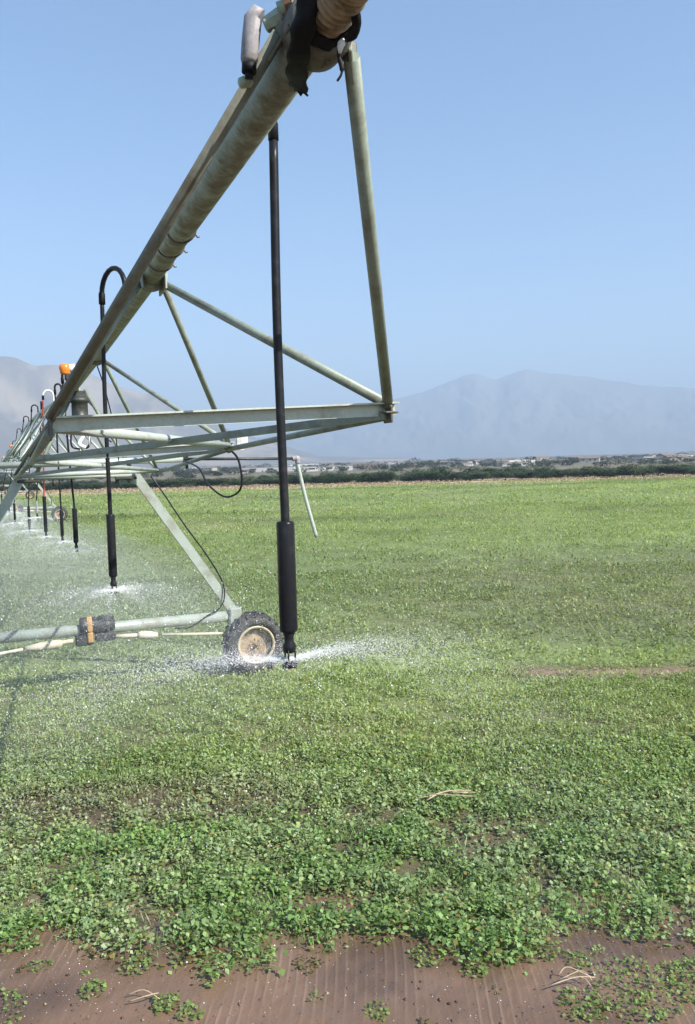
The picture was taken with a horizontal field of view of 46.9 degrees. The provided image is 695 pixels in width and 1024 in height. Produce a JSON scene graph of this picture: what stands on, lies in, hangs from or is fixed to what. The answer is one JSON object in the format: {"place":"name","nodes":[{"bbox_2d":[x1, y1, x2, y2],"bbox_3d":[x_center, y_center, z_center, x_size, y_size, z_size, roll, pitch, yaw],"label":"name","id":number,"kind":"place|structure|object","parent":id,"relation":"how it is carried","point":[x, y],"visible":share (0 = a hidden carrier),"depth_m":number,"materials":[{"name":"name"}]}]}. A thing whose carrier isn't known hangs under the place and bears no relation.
{"place":"outdoors","nodes":[
{"label":"outdoors","id":0,"kind":"place"},
{"bbox_2d":[0,356,413,470],"bbox_3d":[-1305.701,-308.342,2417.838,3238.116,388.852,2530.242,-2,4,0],"label":"hills","id":1,"kind":"structure","parent":0,"point":[24,385],"depth_m":2382.00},
{"bbox_2d":[200,466,216,470],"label":"village house","id":2,"kind":"structure","parent":0,"point":[214,468],"depth_m":438.25,"materials":[{"name":"concrete"}]},
{"bbox_2d":[0,536,510,730],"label":"water drops","id":3,"kind":"object","parent":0,"point":[234,661],"visible":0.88,"depth_m":9.33,"materials":[{"name":"white"}]},
{"bbox_2d":[242,466,295,471],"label":"village house","id":4,"kind":"structure","parent":0,"point":[264,469],"depth_m":308.25,"materials":[{"name":"white concrete"}]},
{"bbox_2d":[300,463,318,466],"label":"village house","id":5,"kind":"structure","parent":0,"point":[302,465],"depth_m":549.88,"materials":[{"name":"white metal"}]},
{"bbox_2d":[0,452,694,1023],"bbox_3d":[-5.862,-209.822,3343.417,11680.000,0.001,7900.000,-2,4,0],"label":"ground","id":6,"kind":"structure","parent":0,"point":[540,666],"depth_m":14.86,"materials":[{"name":"green plant"}]},
{"bbox_2d":[0,478,27,488],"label":"orchard tree","id":7,"kind":"object","parent":6,"relation":"on","point":[7,482],"visible":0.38,"depth_m":135.56,"materials":[{"name":"green plant"}]},
{"bbox_2d":[0,456,34,498],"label":"drive tower","id":8,"kind":"structure","parent":6,"relation":"on","point":[31,494],"depth_m":91.06,"materials":[{"name":"grey metal"}]},
{"bbox_2d":[0,445,67,521],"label":"drive tower","id":9,"kind":"structure","parent":6,"relation":"on","point":[55,512],"depth_m":50.78,"materials":[{"name":"grey metal"}]},
{"bbox_2d":[0,448,17,469],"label":"irrigation span","id":10,"kind":"object","parent":9,"relation":"attached to","point":[8,450],"visible":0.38,"depth_m":63.66,"materials":[{"name":"paint"}]},
{"bbox_2d":[3,401,103,469],"bbox_3d":[-12.720,-2.553,31.899,1.749,1.754,39.726,-3,4,-24],"label":"irrigation span","id":11,"kind":"object","parent":9,"relation":"attached to","point":[25,434],"visible":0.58,"depth_m":20.68,"materials":[{"name":"paint"}]},
{"bbox_2d":[1,442,12,501],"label":"sprinkler drop","id":12,"kind":"object","parent":11,"relation":"hanging from","point":[4,479],"visible":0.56,"depth_m":46.92,"materials":[{"name":"black rubber"}]},
{"bbox_2d":[9,428,21,511],"bbox_3d":[-15.735,-1.949,37.895,0.835,3.982,0.123,-1,4,2],"label":"sprinkler drop","id":13,"kind":"object","parent":11,"relation":"hanging from","point":[13,455],"visible":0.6,"depth_m":37.82,"materials":[{"name":"black rubber"}]},
{"bbox_2d":[13,416,28,523],"bbox_3d":[-12.173,-1.566,29.909,0.775,4.015,0.123,-1,4,2],"label":"sprinkler drop","id":14,"kind":"object","parent":11,"relation":"hanging from","point":[14,511],"visible":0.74,"depth_m":29.99,"materials":[{"name":"black rubber"}]},
{"bbox_2d":[27,404,38,529],"bbox_3d":[-9.385,-1.305,23.916,0.493,3.782,0.126,-1,4,3],"label":"sprinkler drop","id":15,"kind":"object","parent":11,"relation":"hanging from","point":[28,512],"visible":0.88,"depth_m":23.97,"materials":[{"name":"black rubber"}]},
{"bbox_2d":[35,401,41,518],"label":"sprinkler drop","id":16,"kind":"object","parent":11,"relation":"hanging from","point":[36,502],"visible":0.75,"depth_m":22.48,"materials":[{"name":"black rubber"}]},
{"bbox_2d":[42,389,53,537],"bbox_3d":[-6.680,-1.066,17.919,0.383,3.318,0.155,-2,4,0],"label":"sprinkler drop","id":17,"kind":"object","parent":11,"relation":"hanging from","point":[44,512],"visible":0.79,"depth_m":17.98,"materials":[{"name":"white plastic"}]},
{"bbox_2d":[54,383,63,540],"bbox_3d":[-5.696,-0.962,15.964,0.165,3.184,0.110,-3,4,-27],"label":"sprinkler drop","id":18,"kind":"object","parent":11,"relation":"hanging from","point":[61,518],"visible":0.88,"depth_m":15.99,"materials":[{"name":"black plastic"}]},
{"bbox_2d":[20,482,52,490],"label":"orchard tree","id":19,"kind":"object","parent":6,"relation":"on","point":[48,486],"visible":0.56,"depth_m":123.32,"materials":[{"name":"green plant"}]},
{"bbox_2d":[54,480,83,489],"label":"orchard tree","id":20,"kind":"object","parent":6,"relation":"on","point":[66,485],"visible":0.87,"depth_m":123.73,"materials":[{"name":"green plant"}]},
{"bbox_2d":[73,483,102,489],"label":"orchard tree","id":21,"kind":"object","parent":6,"relation":"on","point":[82,485],"visible":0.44,"depth_m":124.28,"materials":[{"name":"green plant"}]},
{"bbox_2d":[82,479,98,484],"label":"orchard tree","id":22,"kind":"object","parent":6,"relation":"on","point":[91,481],"visible":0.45,"depth_m":141.05,"materials":[{"name":"green plant"}]},
{"bbox_2d":[85,483,102,489],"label":"orchard tree","id":23,"kind":"object","parent":6,"relation":"on","point":[95,486],"visible":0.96,"depth_m":122.63,"materials":[{"name":"green plant"}]},
{"bbox_2d":[0,506,211,711],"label":"water spray","id":24,"kind":"object","parent":6,"relation":"on","point":[32,530],"visible":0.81,"depth_m":18.14,"materials":[{"name":"white"}]},
{"bbox_2d":[98,480,133,488],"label":"orchard tree","id":25,"kind":"object","parent":6,"relation":"on","point":[116,486],"visible":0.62,"depth_m":123.59,"materials":[{"name":"green plant"}]},
{"bbox_2d":[121,480,134,487],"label":"orchard tree","id":26,"kind":"object","parent":6,"relation":"on","point":[126,482],"visible":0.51,"depth_m":122.49,"materials":[{"name":"green plant"}]},
{"bbox_2d":[121,480,155,487],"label":"orchard tree","id":27,"kind":"object","parent":6,"relation":"on","point":[131,484],"visible":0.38,"depth_m":121.66,"materials":[{"name":"green plant"}]},
{"bbox_2d":[0,364,283,674],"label":"drive tower","id":28,"kind":"structure","parent":6,"relation":"on","point":[79,401],"depth_m":12.39,"materials":[{"name":"metal"}]},
{"bbox_2d":[0,455,317,537],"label":"sprinkler boom","id":29,"kind":"object","parent":28,"relation":"attached to","point":[11,465],"visible":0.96,"depth_m":12.63,"materials":[{"name":"paint"}]},
{"bbox_2d":[13,0,399,497],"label":"irrigation span","id":30,"kind":"object","parent":28,"relation":"attached to","point":[306,39],"visible":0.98,"depth_m":3.37,"materials":[{"name":"grey metal"}]},
{"bbox_2d":[61,375,78,551],"bbox_3d":[-4.463,-0.862,12.954,0.206,3.020,0.092,-3,4,-24],"label":"sprinkler drop","id":31,"kind":"object","parent":30,"relation":"hanging from","point":[75,525],"visible":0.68,"depth_m":12.99,"materials":[{"name":"black plastic"}]},
{"bbox_2d":[98,266,125,593],"bbox_3d":[-1.911,-0.652,6.658,0.076,2.720,0.495,-5,5,-41],"label":"sprinkler drop","id":32,"kind":"object","parent":30,"relation":"hanging from","point":[111,543],"visible":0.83,"depth_m":6.81,"materials":[{"name":"black plastic"}]},
{"bbox_2d":[268,122,297,668],"bbox_3d":[-0.320,-0.473,3.189,0.190,2.226,0.074,-3,4,-22],"label":"sprinkler drop","id":33,"kind":"object","parent":30,"relation":"hanging from","point":[286,564],"visible":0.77,"depth_m":3.21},
{"bbox_2d":[147,480,168,487],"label":"orchard tree","id":34,"kind":"object","parent":6,"relation":"on","point":[153,484],"visible":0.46,"depth_m":121.01,"materials":[{"name":"green plant"}]},
{"bbox_2d":[151,479,187,487],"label":"orchard tree","id":35,"kind":"object","parent":6,"relation":"on","point":[163,483],"visible":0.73,"depth_m":120.50,"materials":[{"name":"green plant"}]},
{"bbox_2d":[161,475,192,481],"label":"orchard tree","id":36,"kind":"object","parent":6,"relation":"on","point":[177,478],"visible":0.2,"depth_m":130.35,"materials":[{"name":"green plant"}]},
{"bbox_2d":[166,478,198,487],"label":"orchard tree","id":37,"kind":"object","parent":6,"relation":"on","point":[179,484],"visible":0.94,"depth_m":120.08,"materials":[{"name":"green plant"}]},
{"bbox_2d":[185,477,212,486],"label":"orchard tree","id":38,"kind":"object","parent":6,"relation":"on","point":[199,482],"visible":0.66,"depth_m":121.64,"materials":[{"name":"green plant"}]},
{"bbox_2d":[200,477,226,485],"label":"orchard tree","id":39,"kind":"object","parent":6,"relation":"on","point":[209,481],"visible":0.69,"depth_m":121.07,"materials":[{"name":"green plant"}]},
{"bbox_2d":[211,477,239,485],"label":"orchard tree","id":40,"kind":"object","parent":6,"relation":"on","point":[219,483],"visible":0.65,"depth_m":120.44,"materials":[{"name":"green plant"}]},
{"bbox_2d":[219,478,249,485],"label":"orchard tree","id":41,"kind":"object","parent":6,"relation":"on","point":[235,482],"visible":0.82,"depth_m":119.47,"materials":[{"name":"green plant"}]},
{"bbox_2d":[228,475,257,481],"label":"orchard tree","id":42,"kind":"object","parent":6,"relation":"on","point":[249,478],"visible":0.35,"depth_m":129.81,"materials":[{"name":"green plant"}]},
{"bbox_2d":[240,480,259,485],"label":"orchard tree","id":43,"kind":"object","parent":6,"relation":"on","point":[252,482],"visible":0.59,"depth_m":120.40,"materials":[{"name":"green plant"}]},
{"bbox_2d":[0,569,517,1020],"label":"water spray","id":44,"kind":"object","parent":6,"relation":"on","point":[108,589],"visible":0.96,"depth_m":6.77,"materials":[{"name":"white"}]},
{"bbox_2d":[253,476,275,484],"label":"orchard tree","id":45,"kind":"object","parent":6,"relation":"on","point":[261,482],"visible":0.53,"depth_m":119.97,"materials":[{"name":"green plant"}]},
{"bbox_2d":[263,474,303,484],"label":"orchard tree","id":46,"kind":"object","parent":6,"relation":"on","point":[274,480],"visible":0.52,"depth_m":118.35,"materials":[{"name":"green plant"}]},
{"bbox_2d":[277,475,310,484],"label":"orchard tree","id":47,"kind":"object","parent":6,"relation":"on","point":[295,479],"visible":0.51,"depth_m":117.67,"materials":[{"name":"green plant"}]},
{"bbox_2d":[288,473,317,477],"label":"orchard tree","id":48,"kind":"object","parent":6,"relation":"on","point":[302,474],"visible":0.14,"depth_m":136.37,"materials":[{"name":"green plant"}]},
{"bbox_2d":[297,474,326,483],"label":"orchard tree","id":49,"kind":"object","parent":6,"relation":"on","point":[312,480],"visible":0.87,"depth_m":118.03,"materials":[{"name":"green plant"}]},
{"bbox_2d":[296,465,352,471],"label":"village house","id":50,"kind":"structure","parent":6,"relation":"on","point":[311,468],"depth_m":282.68,"materials":[{"name":"white concrete"}]},
{"bbox_2d":[314,476,337,483],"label":"orchard tree","id":51,"kind":"object","parent":6,"relation":"on","point":[328,479],"visible":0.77,"depth_m":118.01,"materials":[{"name":"green plant"}]},
{"bbox_2d":[313,473,350,482],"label":"orchard tree","id":52,"kind":"object","parent":6,"relation":"on","point":[328,474],"visible":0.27,"depth_m":125.69,"materials":[{"name":"green plant"}]},
{"bbox_2d":[320,470,352,476],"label":"orchard tree","id":53,"kind":"object","parent":6,"relation":"on","point":[338,472],"visible":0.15,"depth_m":136.34,"materials":[{"name":"green plant"}]},
{"bbox_2d":[323,474,352,482],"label":"orchard tree","id":54,"kind":"object","parent":6,"relation":"on","point":[340,478],"visible":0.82,"depth_m":118.28,"materials":[{"name":"green plant"}]},
{"bbox_2d":[0,605,694,1021],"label":"water spray","id":55,"kind":"object","parent":6,"relation":"on","point":[292,657],"visible":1,"depth_m":3.49,"materials":[{"name":"white"}]},
{"bbox_2d":[0,451,694,481],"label":"distant woods","id":56,"kind":"object","parent":6,"relation":"on","point":[188,471],"visible":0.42,"depth_m":260.50,"materials":[{"name":"green plant"}]},
{"bbox_2d":[0,474,694,494],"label":"dry grass","id":57,"kind":"structure","parent":6,"relation":"on","point":[94,490],"depth_m":109.41,"materials":[{"name":"plant"}]},
{"bbox_2d":[338,473,367,481],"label":"orchard tree","id":58,"kind":"object","parent":6,"relation":"on","point":[346,475],"visible":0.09,"depth_m":126.13,"materials":[{"name":"green plant"}]},
{"bbox_2d":[342,472,369,482],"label":"orchard tree","id":59,"kind":"object","parent":6,"relation":"on","point":[354,477],"visible":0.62,"depth_m":118.68,"materials":[{"name":"green plant"}]},
{"bbox_2d":[355,472,388,482],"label":"orchard tree","id":60,"kind":"object","parent":6,"relation":"on","point":[365,478],"visible":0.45,"depth_m":117.59,"materials":[{"name":"green plant"}]},
{"bbox_2d":[367,469,401,481],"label":"orchard tree","id":61,"kind":"object","parent":6,"relation":"on","point":[380,476],"visible":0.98,"depth_m":115.83,"materials":[{"name":"green plant"}]},
{"bbox_2d":[393,475,418,481],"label":"orchard tree","id":62,"kind":"object","parent":6,"relation":"on","point":[404,478],"visible":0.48,"depth_m":118.66,"materials":[{"name":"green plant"}]},
{"bbox_2d":[400,470,422,477],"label":"orchard tree","id":63,"kind":"object","parent":6,"relation":"on","point":[406,472],"visible":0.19,"depth_m":136.00,"materials":[{"name":"green plant"}]},
{"bbox_2d":[398,470,430,481],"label":"orchard tree","id":64,"kind":"object","parent":6,"relation":"on","point":[418,476],"visible":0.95,"depth_m":115.93,"materials":[{"name":"green plant"}]},
{"bbox_2d":[413,466,453,476],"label":"orchard tree","id":65,"kind":"object","parent":6,"relation":"on","point":[436,469],"visible":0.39,"depth_m":125.75,"materials":[{"name":"green plant"}]},
{"bbox_2d":[425,470,460,480],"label":"orchard tree","id":66,"kind":"object","parent":6,"relation":"on","point":[437,476],"visible":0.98,"depth_m":115.00,"materials":[{"name":"green plant"}]},
{"bbox_2d":[416,790,475,800],"bbox_3d":[0.952,2.713,7.706,0.599,0.053,0.148,-2,4,-6],"label":"straw stalk","id":67,"kind":"object","parent":6,"relation":"on","point":[442,793],"visible":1,"depth_m":7.72,"materials":[{"name":"beige plant"}]},
{"bbox_2d":[443,473,471,480],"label":"orchard tree","id":68,"kind":"object","parent":6,"relation":"on","point":[465,478],"visible":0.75,"depth_m":115.52,"materials":[{"name":"green plant"}]},
{"bbox_2d":[459,473,480,480],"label":"orchard tree","id":69,"kind":"object","parent":6,"relation":"on","point":[470,476],"visible":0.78,"depth_m":116.55,"materials":[{"name":"green plant"}]},
{"bbox_2d":[458,466,493,472],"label":"orchard tree","id":70,"kind":"object","parent":6,"relation":"on","point":[472,469],"visible":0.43,"depth_m":135.63,"materials":[{"name":"green plant"}]},
{"bbox_2d":[471,471,499,479],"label":"orchard tree","id":71,"kind":"object","parent":6,"relation":"on","point":[483,475],"visible":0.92,"depth_m":116.77,"materials":[{"name":"green plant"}]},
{"bbox_2d":[481,466,510,474],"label":"orchard tree","id":72,"kind":"object","parent":6,"relation":"on","point":[492,470],"visible":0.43,"depth_m":132.90,"materials":[{"name":"green plant"}]},
{"bbox_2d":[493,460,509,465],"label":"village house","id":73,"kind":"structure","parent":6,"relation":"on","point":[495,464],"depth_m":296.33,"materials":[{"name":"white metal"}]},
{"bbox_2d":[481,458,535,465],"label":"village house","id":74,"kind":"structure","parent":6,"relation":"on","point":[511,460],"depth_m":303.30,"materials":[{"name":"white metal"}]},
{"bbox_2d":[495,470,521,479],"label":"orchard tree","id":75,"kind":"object","parent":6,"relation":"on","point":[502,473],"visible":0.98,"depth_m":115.00,"materials":[{"name":"green plant"}]},
{"bbox_2d":[498,461,529,466],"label":"village house","id":76,"kind":"structure","parent":6,"relation":"on","point":[510,463],"depth_m":268.69,"materials":[{"name":"white metal"}]},
{"bbox_2d":[503,465,536,473],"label":"orchard tree","id":77,"kind":"object","parent":6,"relation":"on","point":[514,469],"visible":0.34,"depth_m":132.21,"materials":[{"name":"green plant"}]},
{"bbox_2d":[506,469,534,478],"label":"orchard tree","id":78,"kind":"object","parent":6,"relation":"on","point":[522,473],"visible":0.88,"depth_m":115.05,"materials":[{"name":"green plant"}]},
{"bbox_2d":[519,471,554,478],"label":"orchard tree","id":79,"kind":"object","parent":6,"relation":"on","point":[543,475],"visible":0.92,"depth_m":113.67,"materials":[{"name":"green plant"}]},
{"bbox_2d":[517,465,561,473],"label":"orchard tree","id":80,"kind":"object","parent":6,"relation":"on","point":[544,468],"visible":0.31,"depth_m":123.63,"materials":[{"name":"green plant"}]},
{"bbox_2d":[542,458,556,461],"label":"village house","id":81,"kind":"structure","parent":6,"relation":"on","point":[549,459],"depth_m":383.79,"materials":[{"name":"white metal"}]},
{"bbox_2d":[535,469,565,477],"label":"orchard tree","id":82,"kind":"object","parent":6,"relation":"on","point":[555,471],"visible":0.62,"depth_m":115.60,"materials":[{"name":"green plant"}]},
{"bbox_2d":[548,469,584,477],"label":"orchard tree","id":83,"kind":"object","parent":6,"relation":"on","point":[565,472],"visible":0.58,"depth_m":115.82,"materials":[{"name":"green plant"}]},
{"bbox_2d":[564,465,603,477],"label":"orchard tree","id":84,"kind":"object","parent":6,"relation":"on","point":[587,472],"visible":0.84,"depth_m":114.01,"materials":[{"name":"green plant"}]},
{"bbox_2d":[579,456,600,462],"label":"village house","id":85,"kind":"structure","parent":6,"relation":"on","point":[591,459],"depth_m":330.20,"materials":[{"name":"tile"}]},
{"bbox_2d":[577,468,616,477],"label":"orchard tree","id":86,"kind":"object","parent":6,"relation":"on","point":[603,473],"visible":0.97,"depth_m":111.82,"materials":[{"name":"green plant"}]},
{"bbox_2d":[602,469,628,476],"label":"orchard tree","id":87,"kind":"object","parent":6,"relation":"on","point":[617,473],"visible":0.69,"depth_m":113.23,"materials":[{"name":"green plant"}]},
{"bbox_2d":[607,465,647,476],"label":"orchard tree","id":88,"kind":"object","parent":6,"relation":"on","point":[636,471],"visible":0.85,"depth_m":111.99,"materials":[{"name":"green plant"}]},
{"bbox_2d":[619,464,652,472],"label":"orchard tree","id":89,"kind":"object","parent":6,"relation":"on","point":[636,466],"visible":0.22,"depth_m":121.90,"materials":[{"name":"green plant"}]},
{"bbox_2d":[625,467,657,475],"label":"orchard tree","id":90,"kind":"object","parent":6,"relation":"on","point":[649,470],"visible":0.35,"depth_m":113.47,"materials":[{"name":"green plant"}]},
{"bbox_2d":[642,462,680,475],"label":"orchard tree","id":91,"kind":"object","parent":6,"relation":"on","point":[661,468],"visible":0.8,"depth_m":113.22,"materials":[{"name":"green plant"}]},
{"bbox_2d":[660,464,693,475],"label":"orchard tree","id":92,"kind":"object","parent":6,"relation":"on","point":[682,468],"visible":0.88,"depth_m":111.77,"materials":[{"name":"green plant"}]},
{"bbox_2d":[674,462,694,468],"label":"orchard tree","id":93,"kind":"object","parent":6,"relation":"on","point":[693,464],"visible":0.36,"depth_m":129.83,"materials":[{"name":"green plant"}]},
{"bbox_2d":[0,873,694,1023],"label":"mud path","id":94,"kind":"structure","parent":0,"point":[333,976],"depth_m":5.21,"materials":[{"name":"brown soil"}]},
{"bbox_2d":[127,989,159,1001],"bbox_3d":[-1.280,3.038,5.033,0.223,0.050,0.081,-2,4,0],"label":"straw stalk","id":95,"kind":"object","parent":94,"relation":"on","point":[145,995],"visible":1,"depth_m":5.04,"materials":[{"name":"beige plant"}]},
{"bbox_2d":[1,898,694,1023],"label":"mud crumbs","id":96,"kind":"object","parent":94,"relation":"on","point":[327,992],"visible":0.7,"depth_m":5.20,"materials":[{"name":"brown soil"}]},
{"bbox_2d":[551,966,594,985],"bbox_3d":[1.416,2.938,5.074,0.291,0.048,0.137,-2,4,0],"label":"straw stalk","id":97,"kind":"object","parent":94,"relation":"on","point":[588,976],"visible":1,"depth_m":5.07,"materials":[{"name":"beige plant"}]},
{"bbox_2d":[0,0,694,437],"label":"sky","id":98,"kind":"structure","parent":0,"point":[532,162],"materials":[{"name":"blue"}]},
{"bbox_2d":[364,462,377,469],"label":"village house","id":99,"kind":"structure","parent":0,"point":[373,463],"depth_m":278.84,"materials":[{"name":"white metal"}]},
{"bbox_2d":[458,462,473,465],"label":"village house","id":100,"kind":"structure","parent":0,"point":[468,464],"depth_m":324.61,"materials":[{"name":"tile"}]},
{"bbox_2d":[259,369,694,458],"bbox_3d":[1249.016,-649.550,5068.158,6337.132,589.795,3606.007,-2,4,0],"label":"mountain","id":101,"kind":"structure","parent":0,"point":[525,413],"depth_m":4814.63,"materials":[{"name":"stone"}]},
{"bbox_2d":[534,456,548,460],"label":"village house","id":102,"kind":"structure","parent":0,"point":[540,458],"depth_m":459.15,"materials":[{"name":"tile"}]},
{"bbox_2d":[632,455,655,457],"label":"village house","id":103,"kind":"structure","parent":0,"point":[651,456],"depth_m":326.60,"materials":[{"name":"white metal"}]},
{"bbox_2d":[631,457,662,462],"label":"village house","id":104,"kind":"structure","parent":0,"point":[648,459],"depth_m":277.71,"materials":[{"name":"white metal"}]},
{"bbox_2d":[655,453,676,456],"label":"village house","id":105,"kind":"structure","parent":0,"point":[662,454],"depth_m":311.44,"materials":[{"name":"tile"}]},
{"bbox_2d":[663,455,688,461],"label":"village house","id":106,"kind":"structure","parent":0,"point":[679,456],"depth_m":269.86,"materials":[{"name":"tile"}]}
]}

